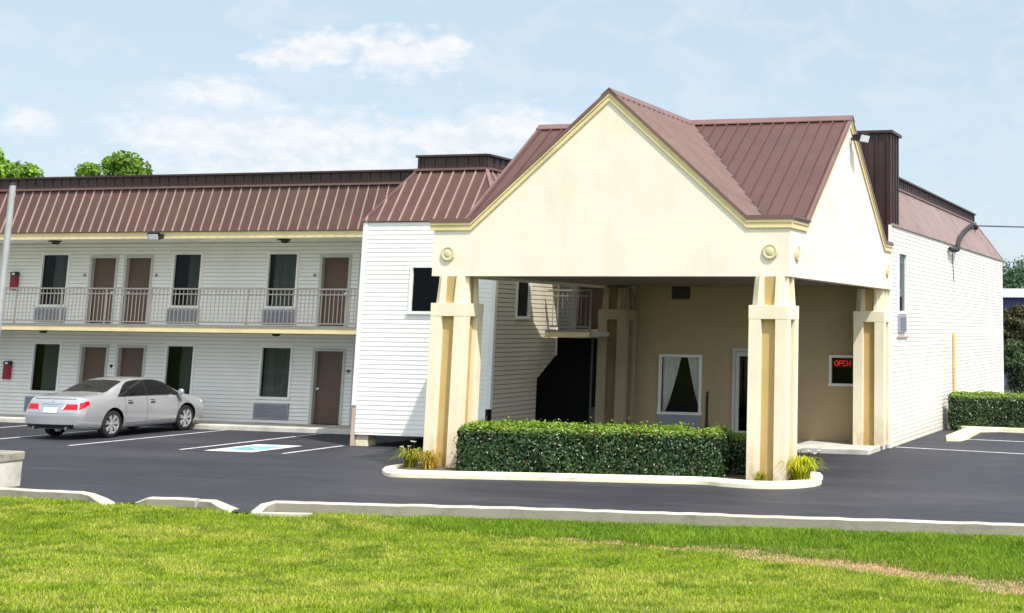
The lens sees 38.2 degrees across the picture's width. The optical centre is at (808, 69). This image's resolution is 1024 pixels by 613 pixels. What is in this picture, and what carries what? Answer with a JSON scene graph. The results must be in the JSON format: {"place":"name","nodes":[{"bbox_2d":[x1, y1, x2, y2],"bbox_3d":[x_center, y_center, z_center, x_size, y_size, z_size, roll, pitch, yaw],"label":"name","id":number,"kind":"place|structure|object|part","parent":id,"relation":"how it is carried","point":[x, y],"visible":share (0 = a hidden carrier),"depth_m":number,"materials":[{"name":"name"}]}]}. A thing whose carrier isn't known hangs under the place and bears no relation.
{"place":"outdoors","nodes":[
{"label":"outdoors","id":0,"kind":"place"},
{"bbox_2d":[0,379,1023,522],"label":"parking lot","id":1,"kind":"structure","parent":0,"point":[915,481],"depth_m":27.07,"materials":[{"name":"grey asphalt"}]},
{"bbox_2d":[1,430,96,438],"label":"parking line","id":2,"kind":"object","parent":1,"relation":"on","point":[47,434],"depth_m":36.38,"materials":[{"name":"white paint"}]},
{"bbox_2d":[0,487,115,504],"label":"kerb","id":3,"kind":"structure","parent":1,"relation":"on","point":[53,494],"depth_m":23.71,"materials":[{"name":"concrete"}]},
{"bbox_2d":[25,376,204,437],"bbox_3d":[-18.134,8.840,37.620,2.068,1.462,5.016,-2,-11,14],"label":"parked car","id":4,"kind":"object","parent":1,"relation":"on","point":[102,406],"visible":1,"depth_m":36.45,"materials":[{"name":"silver metal"}]},
{"bbox_3d":[-18.718,8.136,36.724,0.634,0.293,0.680,-2,-11,14],"label":"rear window","id":5,"kind":"part","parent":4,"relation":"part of","materials":[{"name":"black glass"}]},
{"bbox_3d":[-18.104,8.114,36.565,0.634,0.293,0.680,-2,-11,14],"label":"rear window","id":6,"kind":"part","parent":4,"relation":"part of","materials":[{"name":"black glass"}]},
{"bbox_3d":[-17.643,8.226,36.602,0.166,0.312,0.340,-2,-11,14],"label":"side window","id":7,"kind":"part","parent":4,"relation":"part of","materials":[{"name":"black glass"}]},
{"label":"side window","id":8,"kind":"part","parent":4,"relation":"part of","materials":[{"name":"black glass"}]},
{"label":"side window","id":9,"kind":"part","parent":4,"relation":"part of","materials":[{"name":"black glass"}]},
{"bbox_2d":[69,430,222,445],"bbox_3d":[-16.681,9.348,36.250,0.110,0.001,5.600,-2,-11,16],"label":"parking line","id":10,"kind":"object","parent":1,"relation":"on","point":[147,437],"visible":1,"depth_m":35.81,"materials":[{"name":"white paint"}]},
{"bbox_2d":[132,497,199,507],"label":"kerb","id":11,"kind":"structure","parent":1,"relation":"on","point":[175,501],"depth_m":23.02,"materials":[{"name":"concrete"}]},
{"bbox_2d":[0,414,388,435],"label":"walkway","id":12,"kind":"structure","parent":1,"relation":"on","point":[270,427],"depth_m":39.08,"materials":[{"name":"concrete"}]},
{"bbox_2d":[198,499,237,512],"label":"kerb","id":13,"kind":"structure","parent":1,"relation":"on","point":[215,504],"depth_m":22.71,"materials":[{"name":"concrete"}]},
{"bbox_2d":[206,444,297,451],"bbox_3d":[-13.013,8.884,33.461,1.280,0.001,1.940,-2,-11,16],"label":"accessible bay paint","id":14,"kind":"object","parent":1,"relation":"on","point":[279,447],"visible":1,"depth_m":33.27,"materials":[{"name":"white paint"}]},
{"bbox_2d":[229,446,278,449],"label":"accessible bay blue field","id":15,"kind":"structure","parent":14,"relation":"on","point":[266,447],"depth_m":33.32,"materials":[{"name":"teal paint"}]},
{"bbox_2d":[180,433,323,449],"bbox_3d":[-13.752,9.240,35.479,0.110,0.001,5.500,-2,-11,16],"label":"parking line","id":16,"kind":"object","parent":1,"relation":"on","point":[251,441],"visible":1,"depth_m":35.27,"materials":[{"name":"white paint"}]},
{"bbox_2d":[283,446,338,453],"bbox_3d":[-11.548,8.866,33.275,0.110,0.001,2.340,-2,-11,16],"label":"parking line","id":17,"kind":"object","parent":1,"relation":"on","point":[311,449],"visible":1,"depth_m":33.25,"materials":[{"name":"white paint"}]},
{"bbox_2d":[0,130,1003,447],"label":"motel building","id":18,"kind":"structure","parent":1,"relation":"on","point":[212,292],"depth_m":39.66,"materials":[{"name":"white plastic"}]},
{"bbox_2d":[2,361,12,378],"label":"fire extinguisher cabinet","id":19,"kind":"object","parent":18,"relation":"attached to","point":[7,369],"visible":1,"depth_m":42.82,"materials":[{"name":"red metal"}]},
{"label":"door panel","id":20,"kind":"part","parent":19,"relation":"part of","materials":[{"name":"red paint"}]},
{"bbox_2d":[9,272,19,289],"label":"fire extinguisher cabinet","id":21,"kind":"object","parent":18,"relation":"attached to","point":[14,278],"visible":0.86,"depth_m":43.32,"materials":[{"name":"red metal"}]},
{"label":"door panel","id":22,"kind":"part","parent":21,"relation":"part of","materials":[{"name":"red paint"}]},
{"bbox_2d":[27,341,62,392],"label":"window","id":23,"kind":"structure","parent":18,"relation":"in","point":[52,360],"depth_m":42.69,"materials":[{"name":"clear glass"}]},
{"bbox_2d":[35,252,71,306],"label":"window","id":24,"kind":"structure","parent":18,"relation":"in","point":[61,276],"depth_m":43.16,"materials":[{"name":"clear glass"}]},
{"bbox_2d":[48,240,61,244],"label":"ceiling light","id":25,"kind":"object","parent":18,"relation":"attached to","point":[55,242],"visible":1,"depth_m":41.72,"materials":[{"name":"black plastic"}]},
{"bbox_2d":[76,344,109,383],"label":"door","id":26,"kind":"structure","parent":18,"relation":"in","point":[93,361],"depth_m":42.27,"materials":[{"name":"brown paint"}]},
{"bbox_2d":[84,255,118,324],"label":"door","id":27,"kind":"structure","parent":18,"relation":"in","point":[103,269],"depth_m":42.66,"materials":[{"name":"brown paint"}]},
{"bbox_2d":[114,345,146,376],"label":"door","id":28,"kind":"structure","parent":18,"relation":"in","point":[130,359],"depth_m":41.92,"materials":[{"name":"brown paint"}]},
{"bbox_2d":[118,255,153,324],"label":"door","id":29,"kind":"structure","parent":18,"relation":"in","point":[138,269],"depth_m":42.31,"materials":[{"name":"brown paint"}]},
{"bbox_2d":[147,232,163,239],"bbox_3d":[-18.256,4.675,39.964,0.380,0.215,0.417,-2,-11,16],"label":"floodlight","id":30,"kind":"object","parent":18,"relation":"attached to","point":[154,235],"visible":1,"depth_m":39.79,"materials":[{"name":"white plastic"}]},
{"bbox_2d":[162,343,196,394],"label":"window","id":31,"kind":"structure","parent":18,"relation":"in","point":[188,355],"depth_m":41.41,"materials":[{"name":"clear glass"}]},
{"bbox_2d":[167,252,203,307],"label":"window","id":32,"kind":"structure","parent":18,"relation":"in","point":[196,259],"depth_m":41.87,"materials":[{"name":"glass"}]},
{"bbox_2d":[255,345,293,399],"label":"window","id":33,"kind":"structure","parent":18,"relation":"in","point":[278,358],"depth_m":40.56,"materials":[{"name":"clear glass"}]},
{"bbox_2d":[268,333,281,336],"bbox_3d":[-14.788,7.340,39.509,0.376,0.120,0.320,-2,-11,16],"label":"ceiling light","id":34,"kind":"object","parent":18,"relation":"attached to","point":[276,334],"visible":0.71,"depth_m":39.41,"materials":[{"name":"black plastic"}]},
{"bbox_2d":[262,251,299,308],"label":"window","id":35,"kind":"structure","parent":18,"relation":"in","point":[287,265],"depth_m":41.02,"materials":[{"name":"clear glass"}]},
{"bbox_2d":[277,239,290,242],"bbox_3d":[-14.622,4.779,39.721,0.376,0.120,0.320,-2,-11,16],"label":"ceiling light","id":36,"kind":"object","parent":18,"relation":"attached to","point":[284,240],"visible":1,"depth_m":39.62,"materials":[{"name":"black plastic"}]},
{"bbox_2d":[308,348,346,424],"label":"door","id":37,"kind":"structure","parent":18,"relation":"in","point":[328,364],"depth_m":40.01,"materials":[{"name":"brown paint"}]},
{"bbox_2d":[315,254,352,326],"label":"door","id":38,"kind":"structure","parent":18,"relation":"in","point":[335,269],"depth_m":40.50,"materials":[{"name":"brown paint"}]},
{"bbox_2d":[348,349,354,424],"bbox_3d":[-12.227,8.824,39.639,1.032,2.080,0.200,-2,-11,16],"label":"door","id":39,"kind":"structure","parent":18,"relation":"in","point":[350,410],"depth_m":39.64,"materials":[{"name":"white paint"}]},
{"bbox_2d":[355,254,360,327],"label":"door","id":40,"kind":"structure","parent":18,"relation":"in","point":[360,254],"depth_m":40.15,"materials":[{"name":"white paint"}]},
{"bbox_2d":[406,264,431,314],"bbox_3d":[-9.128,5.333,34.583,1.290,1.200,0.115,-2,-11,16],"label":"window","id":41,"kind":"structure","parent":18,"relation":"in","point":[412,267],"depth_m":34.69,"materials":[{"name":"black glass"}]},
{"bbox_2d":[514,282,531,318],"bbox_3d":[-7.113,5.548,35.483,0.095,1.300,0.780,-2,-11,16],"label":"window","id":42,"kind":"structure","parent":18,"relation":"in","point":[517,283],"depth_m":35.52,"materials":[{"name":"glass"}]},
{"bbox_2d":[573,286,603,329],"bbox_3d":[-5.776,5.976,38.305,1.042,2.050,0.200,-2,-11,16],"label":"door","id":43,"kind":"structure","parent":18,"relation":"in","point":[597,293],"depth_m":38.29,"materials":[{"name":"brown paint"}]},
{"bbox_2d":[591,410,594,424],"bbox_3d":[-5.397,9.328,37.738,0.790,0.620,0.030,-2,-11,16],"label":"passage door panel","id":44,"kind":"structure","parent":18,"relation":"in","point":[592,411],"depth_m":37.84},
{"bbox_2d":[656,354,701,414],"bbox_3d":[-3.348,8.226,37.250,1.230,1.540,0.179,-2,-11,16],"label":"window","id":45,"kind":"structure","parent":18,"relation":"in","point":[671,362],"depth_m":37.34,"materials":[{"name":"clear glass"}]},
{"bbox_2d":[731,348,747,433],"bbox_3d":[-1.470,8.327,36.670,1.040,2.265,0.090,-2,-11,16],"label":"entrance door","id":46,"kind":"structure","parent":18,"relation":"in","point":[736,355],"depth_m":36.79,"materials":[{"name":"white glass"}]},
{"bbox_2d":[828,355,852,385],"bbox_3d":[1.069,7.616,36.056,1.160,0.770,0.115,-2,-11,16],"label":"window","id":47,"kind":"structure","parent":18,"relation":"in","point":[830,383],"depth_m":36.13,"materials":[{"name":"glass"}]},
{"bbox_2d":[833,358,852,367],"bbox_3d":[0.874,7.464,36.236,0.510,0.240,0.044,-2,-11,16],"label":"open sign","id":48,"kind":"object","parent":18,"relation":"attached to","point":[842,363],"visible":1,"depth_m":36.24,"materials":[{"name":"red"}]},
{"bbox_2d":[898,251,906,313],"bbox_3d":[2.459,5.622,37.589,0.110,1.610,1.070,-2,-11,16],"label":"window","id":49,"kind":"structure","parent":18,"relation":"in","point":[904,311],"depth_m":37.97,"materials":[{"name":"white glass"}]},
{"bbox_2d":[948,223,977,277],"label":"service cable","id":50,"kind":"object","parent":18,"relation":"attached to","point":[960,237],"visible":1,"depth_m":45.98,"materials":[{"name":"black plastic"}]},
{"bbox_2d":[975,225,1023,227],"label":"overhead wire","id":51,"kind":"object","parent":18,"relation":"attached to","point":[999,226],"visible":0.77,"depth_m":53.00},
{"bbox_2d":[382,462,822,488],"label":"island kerb","id":52,"kind":"structure","parent":1,"relation":"on","point":[814,479],"depth_m":27.13,"materials":[{"name":"white paint"}]},
{"bbox_2d":[397,464,792,480],"bbox_3d":[-4.024,7.964,28.280,8.341,0.001,2.491,-1,-10,10],"label":"planting bed","id":53,"kind":"object","parent":52,"relation":"in","point":[731,476],"visible":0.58,"depth_m":28.16,"materials":[{"name":"brown soil"}]},
{"bbox_2d":[391,441,425,467],"bbox_3d":[-8.011,7.731,28.727,0.956,0.536,1.066,-2,-11,16],"label":"daylily clump","id":54,"kind":"object","parent":53,"relation":"on","point":[406,456],"visible":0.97,"depth_m":28.59,"materials":[{"name":"green plant"}]},
{"bbox_2d":[410,449,444,468],"bbox_3d":[-7.618,7.756,28.444,0.795,0.393,0.653,6,-11,-27],"label":"daylily clump","id":55,"kind":"object","parent":53,"relation":"on","point":[429,461],"visible":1,"depth_m":28.34,"materials":[{"name":"yellow plant"}]},
{"bbox_2d":[451,416,735,477],"bbox_3d":[-4.201,7.426,28.137,5.653,1.104,1.534,-1,-10,8],"label":"hedge","id":56,"kind":"object","parent":53,"relation":"on","point":[532,446],"visible":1,"depth_m":27.62,"materials":[{"name":"green plant"}]},
{"bbox_2d":[422,88,893,480],"bbox_3d":[-2.888,4.916,32.805,7.940,7.662,9.224,-2,-11,16],"label":"entrance canopy","id":57,"kind":"object","parent":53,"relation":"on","point":[609,190],"visible":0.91,"depth_m":29.23,"materials":[{"name":"beige paint"}]},
{"bbox_2d":[851,132,869,142],"bbox_3d":[1.141,1.564,32.617,0.417,0.215,0.380,-7,-13,37],"label":"floodlight","id":58,"kind":"object","parent":57,"relation":"attached to","point":[861,137],"visible":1,"depth_m":32.47,"materials":[{"name":"white plastic"}]},
{"bbox_2d":[727,431,746,474],"bbox_3d":[-1.234,7.559,28.220,0.946,0.936,0.994,-2,-11,16],"label":"hedge","id":59,"kind":"object","parent":53,"relation":"on","point":[738,457],"visible":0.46,"depth_m":27.88,"materials":[{"name":"green plant"}]},
{"bbox_2d":[749,470,770,480],"bbox_3d":[-0.908,7.596,26.613,0.342,0.198,0.457,-9,-14,43],"label":"daylily clump","id":60,"kind":"object","parent":53,"relation":"on","point":[761,476],"visible":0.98,"depth_m":26.57,"materials":[{"name":"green plant"}]},
{"bbox_2d":[773,447,828,479],"bbox_3d":[-0.166,7.465,26.991,1.259,0.611,1.169,-2,-11,16],"label":"daylily clump","id":61,"kind":"object","parent":53,"relation":"on","point":[800,468],"visible":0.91,"depth_m":26.84,"materials":[{"name":"yellow plant"}]},
{"bbox_2d":[251,501,1023,536],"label":"kerb","id":62,"kind":"structure","parent":1,"relation":"on","point":[777,521],"depth_m":21.85,"materials":[{"name":"concrete"}]},
{"bbox_2d":[797,440,886,454],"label":"lobby walkway","id":63,"kind":"structure","parent":1,"relation":"on","point":[833,447],"depth_m":34.05,"materials":[{"name":"concrete"}]},
{"bbox_2d":[704,391,708,427],"bbox_3d":[-2.597,8.810,36.361,0.340,1.180,0.340,-2,-11,16],"label":"ash receptacle","id":64,"kind":"object","parent":63,"relation":"on","point":[706,412],"visible":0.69,"depth_m":36.35,"materials":[{"name":"black plastic"}]},
{"bbox_2d":[902,447,1020,453],"bbox_3d":[4.631,9.259,34.461,5.551,0.001,0.110,-5,-12,28],"label":"parking line","id":65,"kind":"object","parent":1,"relation":"on","point":[962,450],"visible":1,"depth_m":34.93,"materials":[{"name":"white paint"}]},
{"bbox_2d":[945,389,1023,429],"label":"hedge","id":66,"kind":"object","parent":1,"relation":"on","point":[987,409],"visible":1,"depth_m":41.83,"materials":[{"name":"green plant"}]},
{"bbox_2d":[946,424,1023,440],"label":"bed kerb","id":67,"kind":"structure","parent":1,"relation":"on","point":[963,433],"depth_m":40.86,"materials":[{"name":"white paint"}]},
{"bbox_2d":[0,495,1023,612],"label":"lawn","id":68,"kind":"structure","parent":0,"point":[543,564],"depth_m":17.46,"materials":[{"name":"plant"}]},
{"bbox_2d":[252,512,312,516],"bbox_3d":[-8.181,6.923,22.169,0.905,0.055,0.156,0,-10,3],"label":"gutter strip","id":69,"kind":"object","parent":68,"relation":"on","point":[281,514],"visible":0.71,"depth_m":22.11,"materials":[{"name":"grey concrete"}]},
{"bbox_2d":[374,514,1023,586],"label":"long grass","id":70,"kind":"structure","parent":68,"relation":"on","point":[973,551],"depth_m":20.14,"materials":[{"name":"green plant"}]},
{"bbox_2d":[841,564,938,574],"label":"bare soil","id":71,"kind":"structure","parent":68,"relation":"on","point":[883,567],"depth_m":18.02,"materials":[{"name":"beige soil"}]},
{"bbox_2d":[0,0,1023,278],"label":"sky","id":72,"kind":"structure","parent":0,"point":[183,86],"materials":[{"name":"blue"}]},
{"bbox_2d":[507,535,1023,594],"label":"dry grass","id":73,"kind":"structure","parent":0,"point":[868,567],"depth_m":18.18,"materials":[{"name":"beige plant"}]},
{"label":"ground","id":74,"kind":"structure","parent":0,"visible":0},
{"bbox_2d":[0,450,24,487],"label":"concrete base","id":75,"kind":"object","parent":74,"relation":"on","point":[10,467],"visible":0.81,"depth_m":25.26,"materials":[{"name":"beige concrete"}]},
{"bbox_2d":[0,183,16,334],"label":"light pole","id":76,"kind":"object","parent":75,"relation":"on","point":[7,235],"visible":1,"depth_m":25.98,"materials":[{"name":"white metal"}]},
{"bbox_2d":[0,148,44,177],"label":"tree","id":77,"kind":"object","parent":74,"relation":"on","point":[8,169],"visible":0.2,"depth_m":70.62,"materials":[{"name":"green plant"}]},
{"bbox_2d":[74,150,152,175],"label":"tree","id":78,"kind":"object","parent":74,"relation":"on","point":[123,162],"visible":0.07,"depth_m":68.31,"materials":[{"name":"green plant"}]},
{"bbox_2d":[1002,255,1023,288],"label":"tree","id":79,"kind":"object","parent":74,"relation":"on","point":[1013,279],"visible":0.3,"depth_m":96.91,"materials":[{"name":"green plant"}]},
{"bbox_2d":[1003,338,1023,392],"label":"bush","id":80,"kind":"object","parent":74,"relation":"on","point":[1013,360],"visible":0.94,"depth_m":60.92,"materials":[{"name":"green plant"}]},
{"bbox_2d":[1003,302,1023,385],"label":"tree","id":81,"kind":"object","parent":74,"relation":"on","point":[1013,325],"visible":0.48,"depth_m":71.74,"materials":[{"name":"green plant"}]},
{"bbox_2d":[1003,289,1023,378],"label":"distant building","id":82,"kind":"structure","parent":74,"relation":"on","point":[1010,296],"depth_m":85.78,"materials":[{"name":"white"}]}
]}

